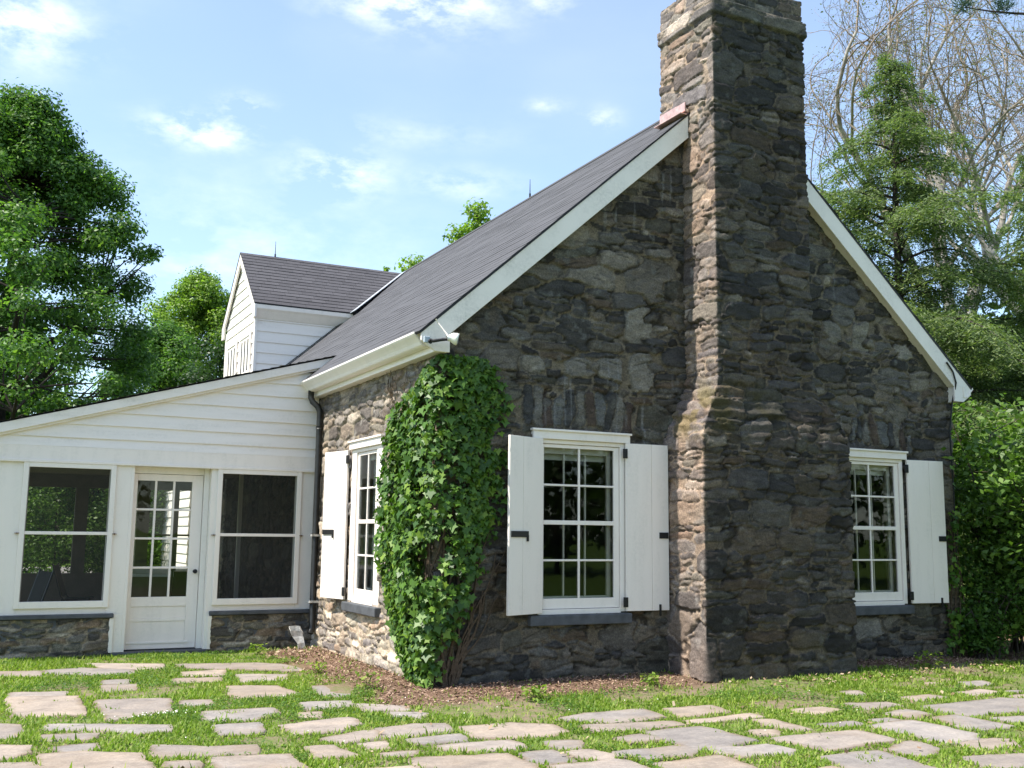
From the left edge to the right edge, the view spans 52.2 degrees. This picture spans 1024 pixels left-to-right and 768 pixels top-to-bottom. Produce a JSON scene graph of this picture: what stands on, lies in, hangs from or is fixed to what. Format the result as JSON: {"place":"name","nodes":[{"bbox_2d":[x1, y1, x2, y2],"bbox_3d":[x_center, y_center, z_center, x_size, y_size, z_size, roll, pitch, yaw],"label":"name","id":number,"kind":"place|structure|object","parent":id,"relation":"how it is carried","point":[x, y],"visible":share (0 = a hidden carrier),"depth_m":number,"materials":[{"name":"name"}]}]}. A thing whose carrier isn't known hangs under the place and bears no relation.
{"place":"outdoors","nodes":[
{"label":"outdoors","id":0,"kind":"place"},
{"bbox_2d":[169,569,204,599],"bbox_3d":[-4.795,3.210,15.219,0.508,1.032,0.650,6,-10,-31],"label":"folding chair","id":1,"kind":"object","parent":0,"point":[178,583],"visible":0.16,"depth_m":14.97,"materials":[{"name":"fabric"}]},
{"bbox_2d":[0,630,1023,767],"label":"grass","id":2,"kind":"structure","parent":0,"point":[39,664],"depth_m":9.38,"materials":[{"name":"green plant"}]},
{"bbox_2d":[0,594,1023,767],"bbox_3d":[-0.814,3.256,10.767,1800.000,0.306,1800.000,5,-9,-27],"label":"ground","id":3,"kind":"structure","parent":0,"point":[345,688],"depth_m":10.46,"materials":[{"name":"brown soil"}]},
{"bbox_2d":[11,334,102,402],"bbox_3d":[-18.787,0.963,32.393,10.308,10.345,10.091,-6,-11,41],"label":"maple tree","id":4,"kind":"object","parent":3,"relation":"on","point":[61,377],"visible":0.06,"depth_m":34.11,"materials":[{"name":"green plant"}]},
{"bbox_2d":[0,77,177,565],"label":"maple tree","id":5,"kind":"object","parent":3,"relation":"on","point":[67,190],"visible":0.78,"depth_m":27.99,"materials":[{"name":"green plant"}]},
{"bbox_2d":[77,315,203,560],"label":"shade tree","id":6,"kind":"object","parent":3,"relation":"on","point":[172,346],"visible":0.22,"depth_m":40.22,"materials":[{"name":"green plant"}]},
{"bbox_2d":[133,490,172,565],"bbox_3d":[-8.767,3.016,24.085,2.523,4.100,2.334,1,-8,-5],"label":"garden bush","id":7,"kind":"object","parent":3,"relation":"on","point":[159,516],"visible":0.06,"depth_m":24.07,"materials":[{"name":"green plant"}]},
{"bbox_2d":[0,355,335,659],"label":"enclosed porch","id":8,"kind":"object","parent":3,"relation":"on","point":[235,454],"visible":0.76,"depth_m":14.06,"materials":[{"name":"wood"}]},
{"bbox_2d":[13,462,116,608],"bbox_3d":[-5.703,1.933,13.382,1.206,1.830,0.095,5,-9,-27],"label":"window","id":9,"kind":"structure","parent":8,"relation":"in","point":[64,548],"depth_m":13.36,"materials":[{"name":"beige paint"}]},
{"bbox_2d":[132,569,186,576],"bbox_3d":[-6.014,3.586,17.504,1.485,0.895,2.743,4,-9,-20],"label":"dining table","id":10,"kind":"object","parent":8,"relation":"on","point":[146,572],"visible":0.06,"depth_m":16.95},
{"bbox_2d":[124,473,203,649],"bbox_3d":[-4.664,2.369,14.033,0.920,2.305,0.119,5,-9,-27],"label":"door","id":11,"kind":"structure","parent":8,"relation":"in","point":[151,622],"depth_m":14.02,"materials":[{"name":"white paint"}]},
{"bbox_2d":[211,469,301,604],"bbox_3d":[-3.522,2.116,14.484,1.266,1.830,0.095,5,-9,-27],"label":"window","id":12,"kind":"structure","parent":8,"relation":"in","point":[257,540],"depth_m":14.46,"materials":[{"name":"beige paint"}]},
{"bbox_2d":[135,264,229,500],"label":"shade tree","id":13,"kind":"object","parent":3,"relation":"on","point":[199,300],"visible":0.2,"depth_m":47.73,"materials":[{"name":"green plant"}]},
{"bbox_2d":[159,326,226,533],"bbox_3d":[-10.625,2.497,38.606,4.604,9.227,4.680,-6,-10,37],"label":"shade tree","id":14,"kind":"object","parent":3,"relation":"on","point":[200,375],"visible":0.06,"depth_m":38.48,"materials":[{"name":"green plant"}]},
{"bbox_2d":[249,643,267,654],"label":"weed","id":15,"kind":"object","parent":3,"relation":"on","point":[255,649],"visible":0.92,"depth_m":13.68,"materials":[{"name":"green plant"}]},
{"bbox_2d":[289,626,305,648],"bbox_3d":[-2.876,3.451,14.072,0.246,0.386,0.142,5,-9,-27],"label":"drain shoe","id":16,"kind":"object","parent":3,"relation":"on","point":[297,633],"visible":0.81,"depth_m":14.06,"materials":[{"name":"white metal"}]},
{"bbox_2d":[308,661,326,673],"bbox_3d":[-2.186,3.209,11.828,0.213,0.144,0.216,-6,-10,38],"label":"weed","id":17,"kind":"object","parent":3,"relation":"on","point":[317,668],"visible":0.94,"depth_m":11.82,"materials":[{"name":"green plant"}]},
{"bbox_2d":[354,671,382,686],"bbox_3d":[-1.480,3.037,10.740,0.306,0.182,0.267,2,-8,-13],"label":"weed","id":18,"kind":"object","parent":3,"relation":"on","point":[363,677],"visible":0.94,"depth_m":10.73,"materials":[{"name":"green plant"}]},
{"bbox_2d":[394,251,424,272],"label":"ridge tree","id":19,"kind":"object","parent":3,"relation":"on","point":[410,265],"visible":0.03,"depth_m":50.78,"materials":[{"name":"green plant"}]},
{"bbox_2d":[442,197,494,244],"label":"ridge tree","id":20,"kind":"object","parent":3,"relation":"on","point":[477,217],"visible":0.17,"depth_m":47.12,"materials":[{"name":"green plant"}]},
{"bbox_2d":[0,649,1006,767],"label":"clover","id":21,"kind":"object","parent":3,"relation":"on","point":[540,698],"visible":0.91,"depth_m":10.35,"materials":[{"name":"green plant"}]},
{"bbox_2d":[104,675,884,767],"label":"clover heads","id":22,"kind":"object","parent":21,"relation":"attached to","point":[308,730],"visible":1,"depth_m":8.97,"materials":[{"name":"plant"}]},
{"bbox_2d":[0,662,1023,767],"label":"flagstone terrace","id":23,"kind":"structure","parent":3,"relation":"on","point":[688,740],"depth_m":8.43,"materials":[{"name":"grey stone"}]},
{"bbox_2d":[14,645,1014,767],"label":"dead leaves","id":24,"kind":"object","parent":3,"relation":"on","point":[787,686],"visible":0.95,"depth_m":12.03,"materials":[{"name":"brown plant"}]},
{"bbox_2d":[521,684,547,701],"bbox_3d":[0.222,2.996,10.141,0.281,0.170,0.280,5,-9,-27],"label":"weed","id":25,"kind":"object","parent":3,"relation":"on","point":[536,691],"visible":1,"depth_m":10.12,"materials":[{"name":"green plant"}]},
{"bbox_2d":[160,0,972,686],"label":"stone cottage","id":26,"kind":"structure","parent":3,"relation":"on","point":[690,326],"depth_m":12.64,"materials":[{"name":"stone"}]},
{"bbox_2d":[225,340,237,375],"bbox_3d":[-6.005,-0.077,22.290,0.040,1.630,0.980,5,-9,-27],"label":"dormer window","id":27,"kind":"structure","parent":26,"relation":"in","point":[231,352],"depth_m":22.29,"materials":[{"name":"white paint"}]},
{"bbox_2d":[238,330,251,373],"bbox_3d":[-5.440,-0.228,21.196,0.040,1.630,0.980,5,-9,-27],"label":"dormer window","id":28,"kind":"structure","parent":26,"relation":"in","point":[244,359],"depth_m":21.19,"materials":[{"name":"white paint"}]},
{"bbox_2d":[341,434,384,617],"bbox_3d":[-1.713,1.757,13.036,0.385,2.160,1.265,5,-9,-27],"label":"window","id":29,"kind":"structure","parent":26,"relation":"in","point":[363,586],"depth_m":13.27,"materials":[{"name":"white paint"}]},
{"bbox_2d":[423,319,459,344],"bbox_3d":[-0.739,-0.554,11.011,0.379,0.290,0.131,2,-8,-7],"label":"floodlight","id":30,"kind":"object","parent":26,"relation":"attached to","point":[452,338],"visible":1,"depth_m":10.98,"materials":[{"name":"white metal"}]},
{"bbox_2d":[373,354,519,688],"bbox_3d":[-0.982,1.464,11.396,1.930,3.554,1.210,-4,-9,28],"label":"corner ivy","id":31,"kind":"object","parent":26,"relation":"attached to","point":[413,623],"visible":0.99,"depth_m":11.10,"materials":[{"name":"green plant"}]},
{"bbox_2d":[527,428,631,626],"bbox_3d":[0.717,1.622,11.906,1.325,2.160,0.385,5,-9,-27],"label":"window","id":32,"kind":"structure","parent":26,"relation":"in","point":[564,445],"depth_m":11.92,"materials":[{"name":"white paint"}]},
{"bbox_2d":[849,448,914,615],"bbox_3d":[4.700,1.957,13.918,1.325,2.160,0.385,5,-9,-27],"label":"window","id":33,"kind":"structure","parent":26,"relation":"in","point":[887,464],"depth_m":13.98,"materials":[{"name":"white paint"}]},
{"bbox_2d":[944,481,976,657],"bbox_3d":[6.119,2.577,14.653,0.557,2.420,1.131,0,-8,2],"label":"corner ivy","id":34,"kind":"object","parent":26,"relation":"attached to","point":[951,614],"visible":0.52,"depth_m":14.29,"materials":[{"name":"green plant"}]},
{"bbox_2d":[240,637,1023,707],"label":"mulch","id":35,"kind":"object","parent":3,"relation":"on","point":[948,658],"visible":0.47,"depth_m":11.32,"materials":[{"name":"brown plant"}]},
{"bbox_2d":[640,672,659,684],"bbox_3d":[1.471,3.152,11.153,0.215,0.146,0.233,-1,-8,8],"label":"weed","id":36,"kind":"object","parent":3,"relation":"on","point":[650,678],"visible":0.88,"depth_m":11.14,"materials":[{"name":"green plant"}]},
{"bbox_2d":[803,0,1023,365],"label":"sycamore tree","id":37,"kind":"object","parent":3,"relation":"on","point":[844,135],"visible":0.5,"depth_m":37.15,"materials":[{"name":"white plant"}]},
{"bbox_2d":[811,52,1023,599],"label":"hemlock tree","id":38,"kind":"object","parent":3,"relation":"on","point":[1000,343],"visible":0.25,"depth_m":22.94,"materials":[{"name":"green plant"}]},
{"bbox_2d":[823,0,1023,314],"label":"sycamore tree","id":39,"kind":"object","parent":3,"relation":"on","point":[996,103],"visible":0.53,"depth_m":35.06,"materials":[{"name":"white plant"}]},
{"bbox_2d":[913,650,943,665],"bbox_3d":[5.176,3.418,12.990,0.365,0.228,0.344,-5,-10,34],"label":"weed","id":40,"kind":"object","parent":3,"relation":"on","point":[924,655],"visible":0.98,"depth_m":12.98,"materials":[{"name":"green plant"}]},
{"bbox_2d":[928,256,1023,399],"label":"woods","id":41,"kind":"object","parent":3,"relation":"on","point":[992,314],"depth_m":34.18,"materials":[{"name":"green plant"}]},
{"bbox_2d":[936,144,1023,575],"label":"hemlock tree","id":42,"kind":"object","parent":3,"relation":"on","point":[1018,257],"visible":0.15,"depth_m":24.93,"materials":[{"name":"green plant"}]},
{"bbox_2d":[941,397,1023,632],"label":"tall shrub","id":43,"kind":"object","parent":3,"relation":"on","point":[1015,493],"visible":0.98,"depth_m":14.02,"materials":[{"name":"green plant"}]},
{"bbox_2d":[947,311,1017,596],"bbox_3d":[12.651,2.135,27.616,8.144,8.227,7.727,5,-9,-27],"label":"hemlock tree","id":44,"kind":"object","parent":3,"relation":"on","point":[992,375],"depth_m":27.38,"materials":[{"name":"green plant"}]},
{"bbox_2d":[945,0,1023,22],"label":"pine tree","id":45,"kind":"object","parent":3,"relation":"on","point":[968,3],"visible":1,"depth_m":15.08,"materials":[{"name":"green plant"}]},
{"bbox_2d":[950,547,1023,659],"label":"shrub","id":46,"kind":"object","parent":3,"relation":"on","point":[983,640],"visible":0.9,"depth_m":14.20,"materials":[{"name":"green plant"}]},
{"bbox_2d":[951,393,1023,652],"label":"tall shrub","id":47,"kind":"object","parent":3,"relation":"on","point":[978,533],"visible":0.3,"depth_m":15.39,"materials":[{"name":"green plant"}]},
{"bbox_2d":[951,421,1023,602],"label":"tall shrub","id":48,"kind":"object","parent":3,"relation":"on","point":[967,437],"visible":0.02,"depth_m":19.09,"materials":[{"name":"green plant"}]},
{"bbox_2d":[0,0,1023,413],"label":"sky","id":49,"kind":"structure","parent":0,"point":[352,133],"materials":[{"name":"blue"}]}
]}

